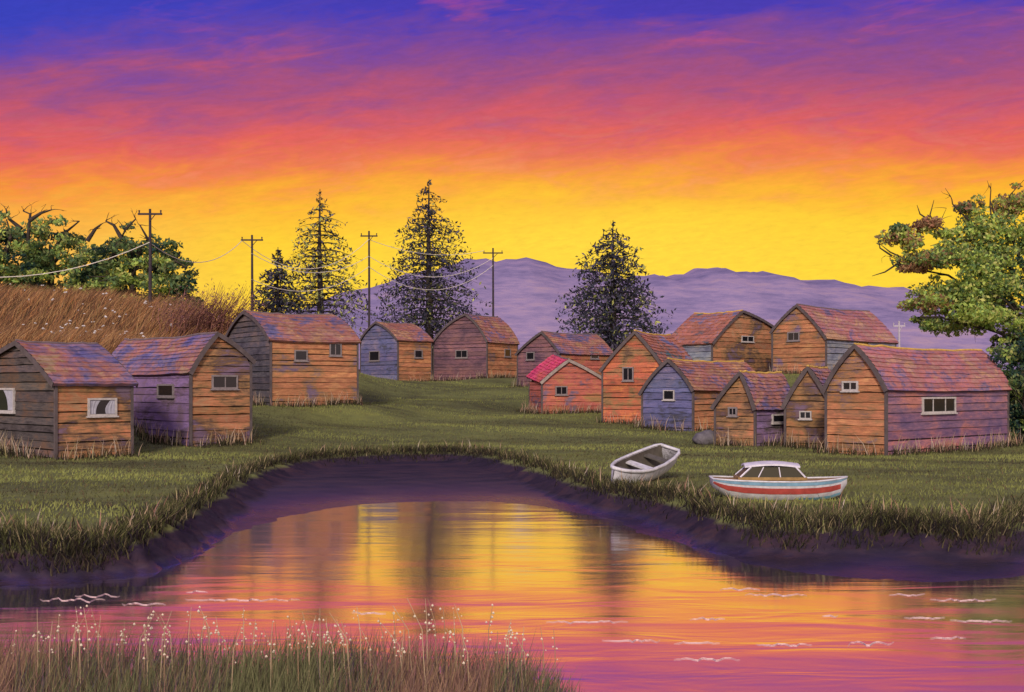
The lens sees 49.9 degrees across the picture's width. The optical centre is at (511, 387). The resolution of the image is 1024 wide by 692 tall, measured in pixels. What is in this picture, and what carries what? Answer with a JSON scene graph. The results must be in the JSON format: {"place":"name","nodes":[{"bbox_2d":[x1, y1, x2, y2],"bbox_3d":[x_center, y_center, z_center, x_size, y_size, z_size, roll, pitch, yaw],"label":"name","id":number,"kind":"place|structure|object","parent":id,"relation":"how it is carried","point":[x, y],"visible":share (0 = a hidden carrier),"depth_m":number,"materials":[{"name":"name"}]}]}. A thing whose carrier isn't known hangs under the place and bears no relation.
{"place":"outdoors","nodes":[
{"label":"outdoors","id":0,"kind":"place"},
{"bbox_2d":[0,501,1023,691],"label":"water","id":1,"kind":"structure","parent":0,"point":[528,569],"depth_m":15.17,"materials":[{"name":"liquid"}]},
{"bbox_2d":[40,588,1001,660],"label":"foam ripples","id":2,"kind":"object","parent":1,"relation":"on","point":[618,621],"visible":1,"depth_m":14.35},
{"bbox_2d":[0,299,1023,691],"bbox_3d":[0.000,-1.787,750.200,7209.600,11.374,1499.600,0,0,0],"label":"ground","id":3,"kind":"structure","parent":0,"point":[288,489],"depth_m":29.58,"materials":[{"name":"plant"}]},
{"bbox_2d":[0,209,67,295],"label":"bushy tree","id":4,"kind":"object","parent":3,"relation":"on","point":[25,268],"visible":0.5,"depth_m":84.70,"materials":[{"name":"green plant"}]},
{"bbox_2d":[32,616,43,672],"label":"reed stalk","id":5,"kind":"object","parent":3,"relation":"on","point":[34,635],"visible":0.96,"depth_m":9.90,"materials":[{"name":"plant"}]},
{"bbox_2d":[47,621,54,687],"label":"reed stalk","id":6,"kind":"object","parent":3,"relation":"on","point":[48,637],"visible":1,"depth_m":9.66,"materials":[{"name":"plant"}]},
{"bbox_2d":[57,614,59,667],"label":"reed stalk","id":7,"kind":"object","parent":3,"relation":"on","point":[58,626],"visible":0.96,"depth_m":10.12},
{"bbox_2d":[0,201,128,295],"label":"bushy tree","id":8,"kind":"object","parent":3,"relation":"on","point":[42,232],"visible":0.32,"depth_m":86.35,"materials":[{"name":"green plant"}]},
{"bbox_2d":[0,339,138,459],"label":"shed","id":9,"kind":"structure","parent":3,"relation":"on","point":[55,397],"depth_m":39.16,"materials":[{"name":"brown wood"}]},
{"bbox_2d":[0,388,15,413],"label":"window","id":10,"kind":"structure","parent":9,"relation":"in","point":[7,395],"depth_m":40.47,"materials":[{"name":"white paint"}]},
{"bbox_2d":[86,398,118,417],"bbox_3d":[-14.489,0.698,38.920,0.140,0.688,1.167,0,0,44],"label":"window","id":11,"kind":"structure","parent":9,"relation":"in","point":[96,407],"depth_m":38.91,"materials":[{"name":"white paint"}]},
{"bbox_2d":[70,610,88,676],"bbox_3d":[-3.924,2.465,9.900,0.230,0.935,0.027,0,0,3],"label":"reed stalk","id":12,"kind":"object","parent":3,"relation":"on","point":[73,643],"visible":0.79,"depth_m":9.90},
{"bbox_2d":[75,606,84,691],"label":"reed stalk","id":13,"kind":"object","parent":3,"relation":"on","point":[78,631],"visible":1,"depth_m":9.52,"materials":[{"name":"plant"}]},
{"bbox_2d":[80,605,90,667],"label":"reed stalk","id":14,"kind":"object","parent":3,"relation":"on","point":[88,631],"visible":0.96,"depth_m":10.37,"materials":[{"name":"plant"}]},
{"bbox_2d":[10,283,171,338],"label":"wildflowers","id":15,"kind":"object","parent":3,"relation":"on","point":[91,321],"visible":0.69,"depth_m":67.74,"materials":[{"name":"white plant"}]},
{"bbox_2d":[91,609,99,683],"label":"reed stalk","id":16,"kind":"object","parent":3,"relation":"on","point":[97,642],"visible":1,"depth_m":9.90,"materials":[{"name":"plant"}]},
{"bbox_2d":[0,282,237,353],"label":"long grass","id":17,"kind":"structure","parent":3,"relation":"on","point":[110,341],"depth_m":70.30,"materials":[{"name":"plant"}]},
{"bbox_2d":[60,209,206,308],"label":"bushy tree","id":18,"kind":"object","parent":3,"relation":"on","point":[163,264],"visible":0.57,"depth_m":83.09,"materials":[{"name":"green plant"}]},
{"bbox_2d":[135,613,153,685],"bbox_3d":[-3.338,2.492,9.944,0.210,0.919,0.064,0,0,13],"label":"reed stalk","id":19,"kind":"object","parent":3,"relation":"on","point":[140,640],"visible":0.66,"depth_m":9.94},
{"bbox_2d":[142,624,149,685],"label":"reed stalk","id":20,"kind":"object","parent":3,"relation":"on","point":[144,625],"visible":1,"depth_m":9.74,"materials":[{"name":"plant"}]},
{"bbox_2d":[142,606,153,677],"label":"reed stalk","id":21,"kind":"object","parent":3,"relation":"on","point":[148,618],"visible":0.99,"depth_m":9.80,"materials":[{"name":"plant"}]},
{"bbox_2d":[138,209,161,304],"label":"utility pole","id":22,"kind":"object","parent":3,"relation":"on","point":[150,262],"visible":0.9,"depth_m":74.92,"materials":[{"name":"wood"}]},
{"bbox_2d":[159,624,168,682],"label":"reed stalk","id":23,"kind":"object","parent":3,"relation":"on","point":[164,654],"visible":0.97,"depth_m":9.32,"materials":[{"name":"plant"}]},
{"bbox_2d":[159,611,171,690],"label":"reed stalk","id":24,"kind":"object","parent":3,"relation":"on","point":[161,648],"visible":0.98,"depth_m":9.53,"materials":[{"name":"plant"}]},
{"bbox_2d":[159,613,172,671],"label":"reed stalk","id":25,"kind":"object","parent":3,"relation":"on","point":[166,639],"visible":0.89,"depth_m":10.05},
{"bbox_2d":[112,332,256,446],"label":"shed","id":26,"kind":"structure","parent":3,"relation":"on","point":[199,385],"depth_m":44.70,"materials":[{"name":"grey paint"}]},
{"bbox_2d":[155,384,174,397],"bbox_3d":[-14.208,0.128,45.078,0.140,0.583,1.605,0,0,-42],"label":"window","id":27,"kind":"structure","parent":26,"relation":"in","point":[163,390],"depth_m":45.02,"materials":[{"name":"grey paint"}]},
{"bbox_2d":[210,375,239,389],"bbox_3d":[-11.589,-0.217,44.399,1.244,0.616,0.140,0,0,-42],"label":"window","id":28,"kind":"structure","parent":26,"relation":"in","point":[218,382],"depth_m":44.39,"materials":[{"name":"grey paint"}]},
{"bbox_2d":[185,607,191,691],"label":"reed stalk","id":29,"kind":"object","parent":3,"relation":"on","point":[186,641],"visible":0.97,"depth_m":9.74,"materials":[{"name":"plant"}]},
{"bbox_2d":[197,616,204,670],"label":"reed stalk","id":30,"kind":"object","parent":3,"relation":"on","point":[203,628],"visible":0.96,"depth_m":10.21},
{"bbox_2d":[197,606,212,674],"bbox_3d":[-2.891,2.494,10.415,0.166,0.870,0.085,0,0,0],"label":"reed stalk","id":31,"kind":"object","parent":3,"relation":"on","point":[198,611],"visible":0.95,"depth_m":10.41,"materials":[{"name":"plant"}]},
{"bbox_2d":[213,619,222,679],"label":"reed stalk","id":32,"kind":"object","parent":3,"relation":"on","point":[218,634],"visible":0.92,"depth_m":10.30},
{"bbox_2d":[182,279,274,333],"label":"cane thicket","id":33,"kind":"object","parent":3,"relation":"on","point":[231,319],"visible":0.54,"depth_m":71.60,"materials":[{"name":"brown plant"}]},
{"bbox_2d":[231,622,244,689],"bbox_3d":[-2.344,2.465,9.318,0.160,0.974,0.044,0,0,-14],"label":"reed stalk","id":34,"kind":"object","parent":3,"relation":"on","point":[236,643],"visible":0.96,"depth_m":9.31,"materials":[{"name":"plant"}]},
{"bbox_2d":[241,608,246,673],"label":"reed stalk","id":35,"kind":"object","parent":3,"relation":"on","point":[243,632],"visible":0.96,"depth_m":10.43,"materials":[{"name":"plant"}]},
{"bbox_2d":[241,235,262,310],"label":"utility pole","id":36,"kind":"object","parent":3,"relation":"on","point":[252,244],"visible":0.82,"depth_m":92.92,"materials":[{"name":"wood"}]},
{"bbox_2d":[251,266,491,291],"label":"power line","id":37,"kind":"object","parent":36,"relation":"attached to","point":[378,273],"visible":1,"depth_m":104.89,"materials":[{"name":"metal"}]},
{"bbox_2d":[249,620,257,668],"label":"reed stalk","id":38,"kind":"object","parent":3,"relation":"on","point":[253,636],"visible":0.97,"depth_m":10.41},
{"bbox_2d":[261,630,273,682],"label":"reed stalk","id":39,"kind":"object","parent":3,"relation":"on","point":[269,644],"visible":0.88,"depth_m":10.00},
{"bbox_2d":[265,621,274,690],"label":"reed stalk","id":40,"kind":"object","parent":3,"relation":"on","point":[266,656],"visible":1,"depth_m":9.41,"materials":[{"name":"plant"}]},
{"bbox_2d":[249,250,308,313],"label":"fir tree","id":41,"kind":"object","parent":3,"relation":"on","point":[283,299],"visible":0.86,"depth_m":107.67,"materials":[{"name":"green plant"}]},
{"bbox_2d":[286,629,291,674],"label":"reed stalk","id":42,"kind":"object","parent":3,"relation":"on","point":[287,646],"visible":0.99,"depth_m":9.89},
{"bbox_2d":[0,617,582,691],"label":"reeds","id":43,"kind":"object","parent":3,"relation":"on","point":[18,668],"visible":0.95,"depth_m":9.96,"materials":[{"name":"green plant"}]},
{"bbox_2d":[225,309,361,405],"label":"shed","id":44,"kind":"structure","parent":3,"relation":"on","point":[295,356],"depth_m":59.40,"materials":[{"name":"wood"}]},
{"bbox_2d":[293,350,308,361],"bbox_3d":[-11.252,-1.710,58.680,0.853,0.637,0.140,0,0,-36],"label":"window","id":45,"kind":"structure","parent":44,"relation":"in","point":[299,355],"depth_m":58.67,"materials":[{"name":"grey paint"}]},
{"bbox_2d":[328,343,342,356],"bbox_3d":[-9.602,-2.073,59.879,0.824,0.758,0.140,0,0,-36],"label":"window","id":46,"kind":"structure","parent":44,"relation":"in","point":[335,350],"depth_m":59.86,"materials":[{"name":"grey paint"}]},
{"bbox_2d":[294,620,299,689],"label":"reed stalk","id":47,"kind":"object","parent":3,"relation":"on","point":[298,630],"visible":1,"depth_m":9.55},
{"bbox_2d":[301,612,312,690],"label":"reed stalk","id":48,"kind":"object","parent":3,"relation":"on","point":[302,634],"visible":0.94,"depth_m":9.99,"materials":[{"name":"plant"}]},
{"bbox_2d":[308,616,315,680],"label":"reed stalk","id":49,"kind":"object","parent":3,"relation":"on","point":[312,643],"visible":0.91,"depth_m":9.99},
{"bbox_2d":[271,192,375,336],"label":"fir tree","id":50,"kind":"object","parent":3,"relation":"on","point":[319,298],"visible":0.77,"depth_m":116.72,"materials":[{"name":"green plant"}]},
{"bbox_2d":[324,626,335,691],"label":"reed stalk","id":51,"kind":"object","parent":3,"relation":"on","point":[327,632],"visible":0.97,"depth_m":9.64,"materials":[{"name":"plant"}]},
{"bbox_2d":[330,614,352,690],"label":"reed stalk","id":52,"kind":"object","parent":3,"relation":"on","point":[340,634],"visible":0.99,"depth_m":9.69,"materials":[{"name":"plant"}]},
{"bbox_2d":[353,610,366,680],"bbox_3d":[-1.341,2.434,9.704,0.133,1.016,0.083,0,0,0],"label":"reed stalk","id":53,"kind":"object","parent":3,"relation":"on","point":[360,638],"visible":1,"depth_m":9.69,"materials":[{"name":"plant"}]},
{"bbox_2d":[360,231,377,326],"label":"utility pole","id":54,"kind":"object","parent":3,"relation":"on","point":[368,235],"visible":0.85,"depth_m":104.92,"materials":[{"name":"wood"}]},
{"bbox_2d":[380,622,403,684],"bbox_3d":[-1.028,2.519,9.765,0.281,0.889,0.081,0,0,-10],"label":"reed stalk","id":55,"kind":"object","parent":3,"relation":"on","point":[394,640],"visible":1,"depth_m":9.75,"materials":[{"name":"plant"}]},
{"bbox_2d":[390,612,395,674],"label":"reed stalk","id":56,"kind":"object","parent":3,"relation":"on","point":[395,645],"visible":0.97,"depth_m":9.96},
{"bbox_2d":[360,321,433,380],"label":"shed","id":57,"kind":"structure","parent":3,"relation":"on","point":[400,351],"depth_m":91.55,"materials":[{"name":"grey paint"}]},
{"bbox_2d":[368,351,379,361],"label":"window","id":58,"kind":"structure","parent":57,"relation":"in","point":[374,356],"depth_m":92.19,"materials":[{"name":"grey paint"}]},
{"bbox_2d":[414,350,423,358],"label":"window","id":59,"kind":"structure","parent":57,"relation":"in","point":[418,354],"depth_m":91.43,"materials":[{"name":"grey paint"}]},
{"bbox_2d":[393,606,414,686],"bbox_3d":[-0.969,2.466,10.039,0.241,0.957,0.066,0,0,9],"label":"reed stalk","id":60,"kind":"object","parent":3,"relation":"on","point":[409,639],"visible":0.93,"depth_m":10.05,"materials":[{"name":"plant"}]},
{"bbox_2d":[407,598,426,691],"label":"reed stalk","id":61,"kind":"object","parent":3,"relation":"on","point":[414,616],"visible":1,"depth_m":9.44,"materials":[{"name":"plant"}]},
{"bbox_2d":[360,179,491,369],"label":"fir tree","id":62,"kind":"object","parent":3,"relation":"on","point":[430,320],"visible":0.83,"depth_m":125.18,"materials":[{"name":"green plant"}]},
{"bbox_2d":[424,598,430,687],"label":"reed stalk","id":63,"kind":"object","parent":3,"relation":"on","point":[425,622],"visible":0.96,"depth_m":10.08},
{"bbox_2d":[428,600,437,678],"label":"reed stalk","id":64,"kind":"object","parent":3,"relation":"on","point":[432,605],"visible":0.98,"depth_m":10.14,"materials":[{"name":"plant"}]},
{"bbox_2d":[439,608,445,672],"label":"reed stalk","id":65,"kind":"object","parent":3,"relation":"on","point":[443,637],"visible":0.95,"depth_m":10.30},
{"bbox_2d":[445,628,457,672],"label":"reed stalk","id":66,"kind":"object","parent":3,"relation":"on","point":[453,634],"visible":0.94,"depth_m":10.26,"materials":[{"name":"plant"}]},
{"bbox_2d":[452,604,464,672],"bbox_3d":[-0.474,2.455,10.111,0.147,0.935,0.032,0,0,4],"label":"reed stalk","id":67,"kind":"object","parent":3,"relation":"on","point":[458,609],"visible":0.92,"depth_m":10.11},
{"bbox_2d":[461,634,469,690],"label":"reed stalk","id":68,"kind":"object","parent":3,"relation":"on","point":[463,663],"visible":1,"depth_m":9.68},
{"bbox_2d":[432,313,519,380],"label":"shed","id":69,"kind":"structure","parent":3,"relation":"on","point":[465,345],"depth_m":91.56,"materials":[{"name":"grey paint"}]},
{"bbox_2d":[455,350,467,358],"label":"window","id":70,"kind":"structure","parent":69,"relation":"in","point":[459,354],"depth_m":91.25,"materials":[{"name":"grey paint"}]},
{"bbox_2d":[504,349,511,357],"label":"window","id":71,"kind":"structure","parent":69,"relation":"in","point":[507,352],"depth_m":92.55,"materials":[{"name":"grey paint"}]},
{"bbox_2d":[485,604,493,673],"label":"reed stalk","id":72,"kind":"object","parent":3,"relation":"on","point":[491,632],"visible":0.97,"depth_m":10.00,"materials":[{"name":"plant"}]},
{"bbox_2d":[483,248,502,315],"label":"utility pole","id":73,"kind":"object","parent":3,"relation":"on","point":[493,253],"visible":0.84,"depth_m":116.93,"materials":[{"name":"wood"}]},
{"bbox_2d":[0,239,480,277],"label":"power line","id":74,"kind":"object","parent":73,"relation":"attached to","point":[217,258],"visible":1,"depth_m":85.35,"materials":[{"name":"metal"}]},
{"bbox_2d":[251,253,492,276],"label":"power line","id":75,"kind":"object","parent":73,"relation":"attached to","point":[361,260],"visible":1,"depth_m":104.00,"materials":[{"name":"metal"}]},
{"bbox_2d":[504,619,512,672],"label":"reed stalk","id":76,"kind":"object","parent":3,"relation":"on","point":[511,630],"visible":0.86,"depth_m":10.21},
{"bbox_2d":[506,634,512,691],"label":"reed stalk","id":77,"kind":"object","parent":3,"relation":"on","point":[508,654],"visible":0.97,"depth_m":9.86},
{"bbox_2d":[0,299,1023,533],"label":"grass","id":78,"kind":"structure","parent":3,"relation":"on","point":[593,448],"depth_m":36.97,"materials":[{"name":"plant"}]},
{"bbox_2d":[0,443,1023,576],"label":"bank grass","id":79,"kind":"structure","parent":3,"relation":"on","point":[176,505],"depth_m":20.80,"materials":[{"name":"plant"}]},
{"bbox_2d":[0,363,1023,541],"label":"tussock grass","id":80,"kind":"structure","parent":3,"relation":"on","point":[340,402],"depth_m":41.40,"materials":[{"name":"plant"}]},
{"bbox_2d":[514,635,528,687],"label":"reed stalk","id":81,"kind":"object","parent":3,"relation":"on","point":[527,655],"visible":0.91,"depth_m":9.81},
{"bbox_2d":[540,627,545,683],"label":"reed stalk","id":82,"kind":"object","parent":3,"relation":"on","point":[543,653],"visible":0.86,"depth_m":10.06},
{"bbox_2d":[526,353,600,413],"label":"shed","id":83,"kind":"structure","parent":3,"relation":"on","point":[558,380],"depth_m":66.59,"materials":[{"name":"grey paint"}]},
{"bbox_2d":[554,386,568,395],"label":"window","id":84,"kind":"structure","parent":83,"relation":"in","point":[559,390],"depth_m":66.27,"materials":[{"name":"grey paint"}]},
{"bbox_2d":[514,330,612,386],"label":"shed","id":85,"kind":"structure","parent":3,"relation":"on","point":[593,352],"depth_m":81.66,"materials":[{"name":"grey paint"}]},
{"bbox_2d":[525,352,534,360],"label":"window","id":86,"kind":"structure","parent":85,"relation":"in","point":[530,356],"depth_m":81.74,"materials":[{"name":"grey paint"}]},
{"bbox_2d":[590,352,599,359],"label":"window","id":87,"kind":"structure","parent":85,"relation":"in","point":[591,357],"depth_m":81.77,"materials":[{"name":"grey paint"}]},
{"bbox_2d":[555,222,675,351],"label":"fir tree","id":88,"kind":"object","parent":3,"relation":"on","point":[601,325],"visible":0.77,"depth_m":110.09,"materials":[{"name":"green plant"}]},
{"bbox_2d":[610,443,679,481],"bbox_3d":[3.449,2.108,29.217,1.092,0.782,3.085,18,20,33],"label":"rowing boat","id":89,"kind":"object","parent":3,"relation":"on","point":[656,460],"visible":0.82,"depth_m":29.44,"materials":[{"name":"wood"}]},
{"bbox_2d":[598,329,692,422],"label":"shed","id":90,"kind":"structure","parent":3,"relation":"on","point":[634,361],"depth_m":60.26,"materials":[{"name":"grey paint"}]},
{"bbox_2d":[621,367,634,381],"bbox_3d":[6.338,-0.741,60.112,0.755,0.816,0.140,0,0,30],"label":"window","id":91,"kind":"structure","parent":90,"relation":"in","point":[627,372],"depth_m":60.11,"materials":[{"name":"grey paint"}]},
{"bbox_2d":[638,357,755,431],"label":"shed","id":92,"kind":"structure","parent":3,"relation":"on","point":[687,392],"depth_m":55.07,"materials":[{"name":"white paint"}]},
{"bbox_2d":[662,390,675,400],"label":"window","id":93,"kind":"structure","parent":92,"relation":"in","point":[668,395],"depth_m":54.90,"materials":[{"name":"white paint"}]},
{"bbox_2d":[692,430,713,444],"bbox_3d":[8.579,2.179,48.750,1.176,0.655,0.964,0,0,0],"label":"boulder","id":94,"kind":"object","parent":3,"relation":"on","point":[704,436],"visible":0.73,"depth_m":48.38,"materials":[{"name":"grey stone"}]},
{"bbox_2d":[671,310,773,371],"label":"shed","id":95,"kind":"structure","parent":3,"relation":"on","point":[740,335],"depth_m":75.62,"materials":[{"name":"white paint"}]},
{"bbox_2d":[741,336,754,342],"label":"window","id":96,"kind":"structure","parent":95,"relation":"in","point":[744,339],"depth_m":75.84,"materials":[{"name":"white paint"}]},
{"bbox_2d":[710,370,790,445],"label":"shed","id":97,"kind":"structure","parent":3,"relation":"on","point":[746,404],"depth_m":47.52,"materials":[{"name":"grey paint"}]},
{"bbox_2d":[726,407,738,416],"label":"window","id":98,"kind":"structure","parent":97,"relation":"in","point":[732,411],"depth_m":47.47,"materials":[{"name":"grey paint"}]},
{"bbox_2d":[771,414,783,424],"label":"window","id":99,"kind":"structure","parent":97,"relation":"in","point":[776,418],"depth_m":47.98,"materials":[{"name":"white paint"}]},
{"bbox_2d":[709,461,847,499],"bbox_3d":[5.987,2.089,24.675,3.044,0.917,1.184,0,0,3],"label":"cabin boat","id":100,"kind":"object","parent":3,"relation":"on","point":[773,480],"visible":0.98,"depth_m":24.32,"materials":[{"name":"white wood"}]},
{"bbox_2d":[780,365,830,446],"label":"shed","id":101,"kind":"structure","parent":3,"relation":"on","point":[802,405],"depth_m":46.35,"materials":[{"name":"white paint"}]},
{"bbox_2d":[798,411,812,419],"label":"window","id":102,"kind":"structure","parent":101,"relation":"in","point":[803,415],"depth_m":46.30,"materials":[{"name":"white paint"}]},
{"bbox_2d":[769,303,898,373],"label":"shed","id":103,"kind":"structure","parent":3,"relation":"on","point":[803,336],"depth_m":72.34,"materials":[{"name":"grey paint"}]},
{"bbox_2d":[786,332,799,341],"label":"window","id":104,"kind":"structure","parent":103,"relation":"in","point":[791,336],"depth_m":72.12,"materials":[{"name":"grey paint"}]},
{"bbox_2d":[893,321,904,346],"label":"utility pole","id":105,"kind":"object","parent":3,"relation":"on","point":[899,326],"visible":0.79,"depth_m":92.94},
{"bbox_2d":[820,343,1012,455],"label":"shed","id":106,"kind":"structure","parent":3,"relation":"on","point":[885,396],"depth_m":43.00,"materials":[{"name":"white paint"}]},
{"bbox_2d":[840,381,859,391],"bbox_3d":[13.002,-0.052,42.322,0.140,0.435,0.793,0,0,-41],"label":"window","id":107,"kind":"structure","parent":106,"relation":"in","point":[847,386],"depth_m":42.29,"materials":[{"name":"white paint"}]},
{"bbox_2d":[921,397,957,414],"bbox_3d":[17.000,0.702,43.742,2.723,0.687,0.140,0,0,-41],"label":"window","id":108,"kind":"structure","parent":106,"relation":"in","point":[930,405],"depth_m":43.69,"materials":[{"name":"white paint"}]},
{"bbox_2d":[873,180,1023,370],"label":"broadleaf tree","id":109,"kind":"object","parent":3,"relation":"on","point":[969,298],"visible":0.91,"depth_m":103.50,"materials":[{"name":"green plant"}]},
{"bbox_2d":[987,337,1023,442],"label":"shrub","id":110,"kind":"object","parent":3,"relation":"on","point":[1013,355],"visible":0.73,"depth_m":48.42,"materials":[{"name":"green plant"}]},
{"bbox_2d":[0,0,1023,327],"label":"sky","id":111,"kind":"structure","parent":0,"point":[780,137],"materials":[{"name":"orange"}]},
{"bbox_2d":[286,257,1023,369],"bbox_3d":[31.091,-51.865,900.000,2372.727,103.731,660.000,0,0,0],"label":"hills","id":112,"kind":"structure","parent":0,"point":[528,292],"depth_m":737.84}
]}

